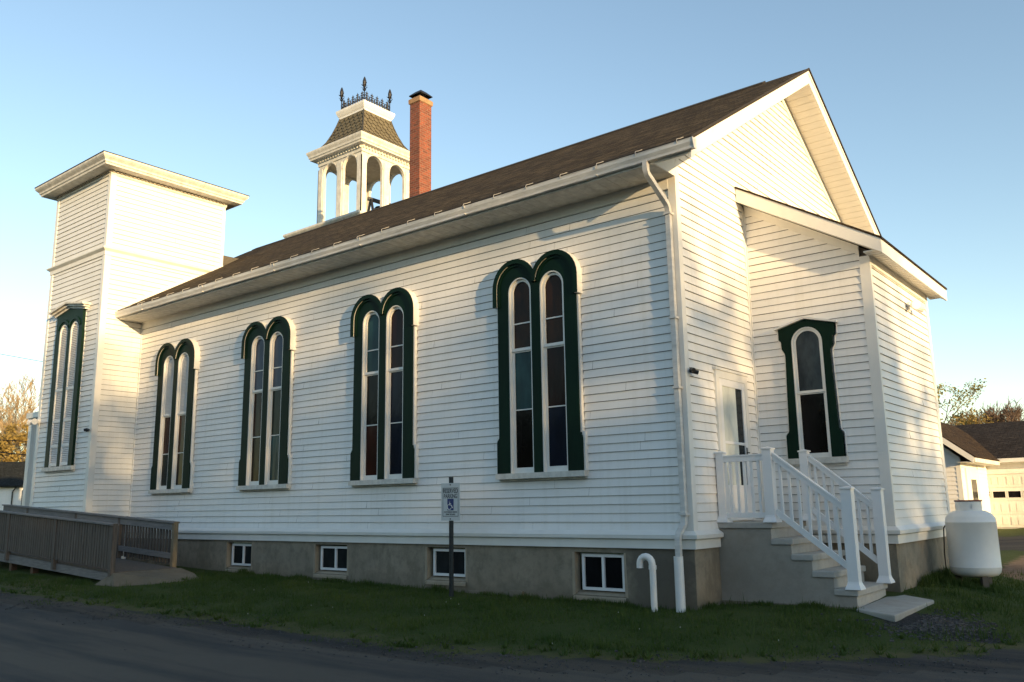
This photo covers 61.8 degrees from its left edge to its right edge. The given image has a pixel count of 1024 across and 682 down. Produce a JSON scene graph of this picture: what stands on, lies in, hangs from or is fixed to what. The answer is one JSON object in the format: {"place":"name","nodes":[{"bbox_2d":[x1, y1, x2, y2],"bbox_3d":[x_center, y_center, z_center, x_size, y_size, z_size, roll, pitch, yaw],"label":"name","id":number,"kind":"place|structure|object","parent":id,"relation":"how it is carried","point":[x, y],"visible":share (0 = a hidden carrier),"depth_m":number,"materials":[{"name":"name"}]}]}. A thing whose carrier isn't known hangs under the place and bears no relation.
{"place":"outdoors","nodes":[
{"label":"outdoors","id":0,"kind":"place"},
{"bbox_2d":[0,528,1023,676],"bbox_3d":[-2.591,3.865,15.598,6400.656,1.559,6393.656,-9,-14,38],"label":"ground","id":1,"kind":"structure","parent":0,"point":[1011,543],"depth_m":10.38,"materials":[{"name":"green plant"}]},
{"bbox_2d":[0,461,24,510],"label":"house","id":2,"kind":"structure","parent":1,"relation":"on","point":[11,481],"depth_m":60.54,"materials":[{"name":"white paint"}]},
{"bbox_2d":[0,422,28,461],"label":"leafing tree","id":3,"kind":"object","parent":1,"relation":"on","point":[7,446],"visible":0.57,"depth_m":67.93,"materials":[{"name":"yellow plant"}]},
{"bbox_2d":[0,386,32,458],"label":"bare tree","id":4,"kind":"object","parent":1,"relation":"on","point":[13,418],"visible":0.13,"depth_m":77.79,"materials":[{"name":"brown plant"}]},
{"bbox_2d":[0,383,37,448],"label":"bare tree","id":5,"kind":"object","parent":1,"relation":"on","point":[16,409],"visible":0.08,"depth_m":94.35,"materials":[{"name":"brown plant"}]},
{"bbox_2d":[0,369,39,461],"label":"bare tree","id":6,"kind":"object","parent":1,"relation":"on","point":[17,399],"visible":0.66,"depth_m":71.68,"materials":[{"name":"brown plant"}]},
{"bbox_2d":[14,406,34,460],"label":"bare tree","id":7,"kind":"object","parent":1,"relation":"on","point":[20,440],"visible":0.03,"depth_m":74.96,"materials":[{"name":"brown plant"}]},
{"bbox_2d":[0,504,179,579],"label":"wheelchair ramp","id":8,"kind":"structure","parent":1,"relation":"on","point":[76,543],"depth_m":17.97,"materials":[{"name":"grey wood"}]},
{"bbox_2d":[96,568,196,586],"bbox_3d":[-6.931,4.664,16.420,1.748,0.484,1.040,8,-14,-38],"label":"ramp apron","id":9,"kind":"object","parent":1,"relation":"on","point":[145,577],"visible":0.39,"depth_m":16.25,"materials":[{"name":"grey concrete"}]},
{"bbox_2d":[441,477,459,596],"bbox_3d":[-0.973,3.156,13.691,0.410,1.940,0.064,-9,-14,38],"label":"parking sign","id":10,"kind":"object","parent":1,"relation":"on","point":[450,501],"visible":1,"depth_m":13.73,"materials":[{"name":"metal"}]},
{"bbox_2d":[21,68,949,609],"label":"church","id":11,"kind":"structure","parent":1,"relation":"on","point":[555,362],"depth_m":14.81,"materials":[{"name":"wood"}]},
{"bbox_2d":[41,301,90,473],"bbox_3d":[-11.360,1.133,21.666,1.872,4.335,0.220,-9,-14,38],"label":"louvred window","id":12,"kind":"structure","parent":11,"relation":"in","point":[67,371],"depth_m":21.65,"materials":[{"name":"white paint"}]},
{"bbox_2d":[148,338,199,494],"bbox_3d":[-7.996,1.785,20.254,1.726,3.626,0.168,-9,-14,38],"label":"arched window","id":13,"kind":"structure","parent":11,"relation":"in","point":[177,367],"depth_m":20.23,"materials":[{"name":"green paint"}]},
{"bbox_2d":[231,544,251,565],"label":"basement window","id":14,"kind":"structure","parent":11,"relation":"in","point":[241,553],"depth_m":18.14,"materials":[{"name":"white plastic"}]},
{"bbox_2d":[236,316,295,491],"bbox_3d":[-5.194,1.318,18.063,1.726,3.626,0.168,-9,-14,38],"label":"arched window","id":15,"kind":"structure","parent":11,"relation":"in","point":[265,460],"depth_m":18.05,"materials":[{"name":"green paint"}]},
{"bbox_2d":[320,546,346,570],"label":"basement window","id":16,"kind":"structure","parent":11,"relation":"in","point":[332,557],"depth_m":16.31,"materials":[{"name":"white plastic"}]},
{"bbox_2d":[367,197,390,210],"bbox_3d":[-4.706,-4.426,30.703,0.800,1.353,1.078,-9,-14,38],"label":"church bell","id":17,"kind":"object","parent":11,"relation":"on","point":[371,200],"visible":0.12,"depth_m":30.49,"materials":[{"name":"grey metal"}]},
{"bbox_2d":[348,287,418,486],"bbox_3d":[-2.393,0.851,15.872,1.726,3.626,0.168,-9,-14,38],"label":"arched window","id":18,"kind":"structure","parent":11,"relation":"in","point":[384,451],"depth_m":15.85,"materials":[{"name":"green paint"}]},
{"bbox_2d":[433,548,464,576],"bbox_3d":[-1.039,3.743,14.473,0.760,0.445,0.045,-9,-14,38],"label":"basement window","id":19,"kind":"structure","parent":11,"relation":"in","point":[440,556],"depth_m":14.53,"materials":[{"name":"white plastic"}]},
{"bbox_2d":[492,249,588,481],"bbox_3d":[0.409,0.384,13.681,1.726,3.626,0.168,-9,-14,38],"label":"arched window","id":20,"kind":"structure","parent":11,"relation":"in","point":[543,435],"depth_m":13.66,"materials":[{"name":"green paint"}]},
{"bbox_2d":[582,553,624,591],"bbox_3d":[1.352,3.402,12.592,0.740,0.520,0.045,-9,-14,38],"label":"basement window","id":21,"kind":"structure","parent":11,"relation":"in","point":[601,572],"depth_m":12.59,"materials":[{"name":"white plastic"}]},
{"bbox_2d":[674,556,685,612],"bbox_3d":[2.261,3.365,11.519,0.132,0.907,0.130,-9,-14,38],"label":"drain pipe","id":22,"kind":"object","parent":11,"relation":"attached to","point":[679,583],"visible":0.85,"depth_m":11.49,"materials":[{"name":"white plastic"}]},
{"bbox_2d":[712,366,755,520],"bbox_3d":[3.413,1.574,13.041,0.097,2.265,1.190,-9,-14,38],"label":"door","id":23,"kind":"structure","parent":11,"relation":"in","point":[733,433],"depth_m":13.08,"materials":[{"name":"white paint"}]},
{"bbox_2d":[773,317,848,466],"bbox_3d":[4.664,0.773,13.368,1.000,2.345,0.130,-9,-14,38],"label":"arched window","id":24,"kind":"structure","parent":11,"relation":"in","point":[806,343],"depth_m":13.37,"materials":[{"name":"green paint"}]},
{"bbox_2d":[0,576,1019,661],"bbox_3d":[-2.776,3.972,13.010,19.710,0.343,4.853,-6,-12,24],"label":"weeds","id":25,"kind":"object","parent":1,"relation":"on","point":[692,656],"visible":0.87,"depth_m":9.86,"materials":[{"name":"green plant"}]},
{"bbox_2d":[0,577,1023,681],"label":"loose gravel","id":26,"kind":"structure","parent":1,"relation":"on","point":[936,624],"depth_m":9.86,"materials":[{"name":"grey gravel"}]},
{"bbox_2d":[636,553,657,611],"bbox_3d":[1.845,3.350,11.656,0.289,0.901,0.111,-9,-14,38],"label":"vent pipe","id":27,"kind":"object","parent":1,"relation":"on","point":[643,557],"visible":0.98,"depth_m":11.60,"materials":[{"name":"white plastic"}]},
{"bbox_2d":[717,520,887,608],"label":"concrete steps","id":28,"kind":"structure","parent":1,"relation":"on","point":[782,562],"depth_m":11.77,"materials":[{"name":"grey concrete"}]},
{"bbox_2d":[714,447,865,589],"bbox_3d":[3.744,2.395,11.778,1.951,1.895,0.204,-9,-14,38],"label":"stair railing","id":29,"kind":"object","parent":28,"relation":"on","point":[768,457],"visible":0.98,"depth_m":11.77,"materials":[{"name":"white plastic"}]},
{"bbox_2d":[797,449,894,582],"bbox_3d":[4.799,2.496,12.399,1.194,1.900,0.200,-9,-14,38],"label":"stair railing","id":30,"kind":"object","parent":28,"relation":"on","point":[876,504],"visible":0.8,"depth_m":12.17,"materials":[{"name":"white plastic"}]},
{"bbox_2d":[856,595,933,621],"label":"path slab","id":31,"kind":"structure","parent":1,"relation":"on","point":[894,608],"depth_m":10.95,"materials":[{"name":"concrete"}]},
{"bbox_2d":[936,378,986,423],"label":"leafing tree","id":32,"kind":"object","parent":1,"relation":"on","point":[979,387],"visible":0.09,"depth_m":42.63,"materials":[{"name":"green plant"}]},
{"bbox_2d":[943,500,1001,588],"bbox_3d":[7.123,3.219,13.577,1.112,1.367,0.722,-19,-21,59],"label":"propane tank","id":33,"kind":"object","parent":1,"relation":"on","point":[970,526],"visible":0.98,"depth_m":13.15,"materials":[{"name":"white metal"}]},
{"bbox_2d":[947,404,998,424],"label":"leafing tree","id":34,"kind":"object","parent":1,"relation":"on","point":[965,421],"visible":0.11,"depth_m":47.49,"materials":[{"name":"green plant"}]},
{"bbox_2d":[961,409,1000,422],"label":"bare tree","id":35,"kind":"object","parent":1,"relation":"on","point":[974,417],"depth_m":54.82,"materials":[{"name":"brown plant"}]},
{"bbox_2d":[941,421,1023,528],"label":"garage","id":36,"kind":"structure","parent":1,"relation":"on","point":[984,462],"depth_m":29.69,"materials":[{"name":"white paint"}]},
{"bbox_2d":[965,468,982,509],"bbox_3d":[15.197,5.177,28.102,0.045,1.950,1.900,-9,-14,38],"label":"side door","id":37,"kind":"structure","parent":36,"relation":"in","point":[972,475],"depth_m":28.06,"materials":[{"name":"white paint"}]},
{"bbox_2d":[987,474,1023,527],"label":"overhead door","id":38,"kind":"structure","parent":36,"relation":"in","point":[1008,512],"depth_m":29.74,"materials":[{"name":"beige paint"}]},
{"bbox_2d":[941,396,1023,424],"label":"bare tree","id":39,"kind":"object","parent":1,"relation":"on","point":[1005,408],"visible":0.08,"depth_m":51.77,"materials":[{"name":"brown plant"}]},
{"bbox_2d":[971,403,1023,422],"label":"bare tree","id":40,"kind":"object","parent":1,"relation":"on","point":[1011,415],"visible":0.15,"depth_m":51.21,"materials":[{"name":"brown plant"}]},
{"bbox_2d":[0,602,1023,681],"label":"road","id":41,"kind":"structure","parent":0,"point":[50,648],"depth_m":8.80,"materials":[{"name":"grey asphalt"}]},
{"bbox_2d":[0,0,1023,461],"label":"sky","id":42,"kind":"structure","parent":0,"point":[923,99],"materials":[{"name":"blue"}]}
]}

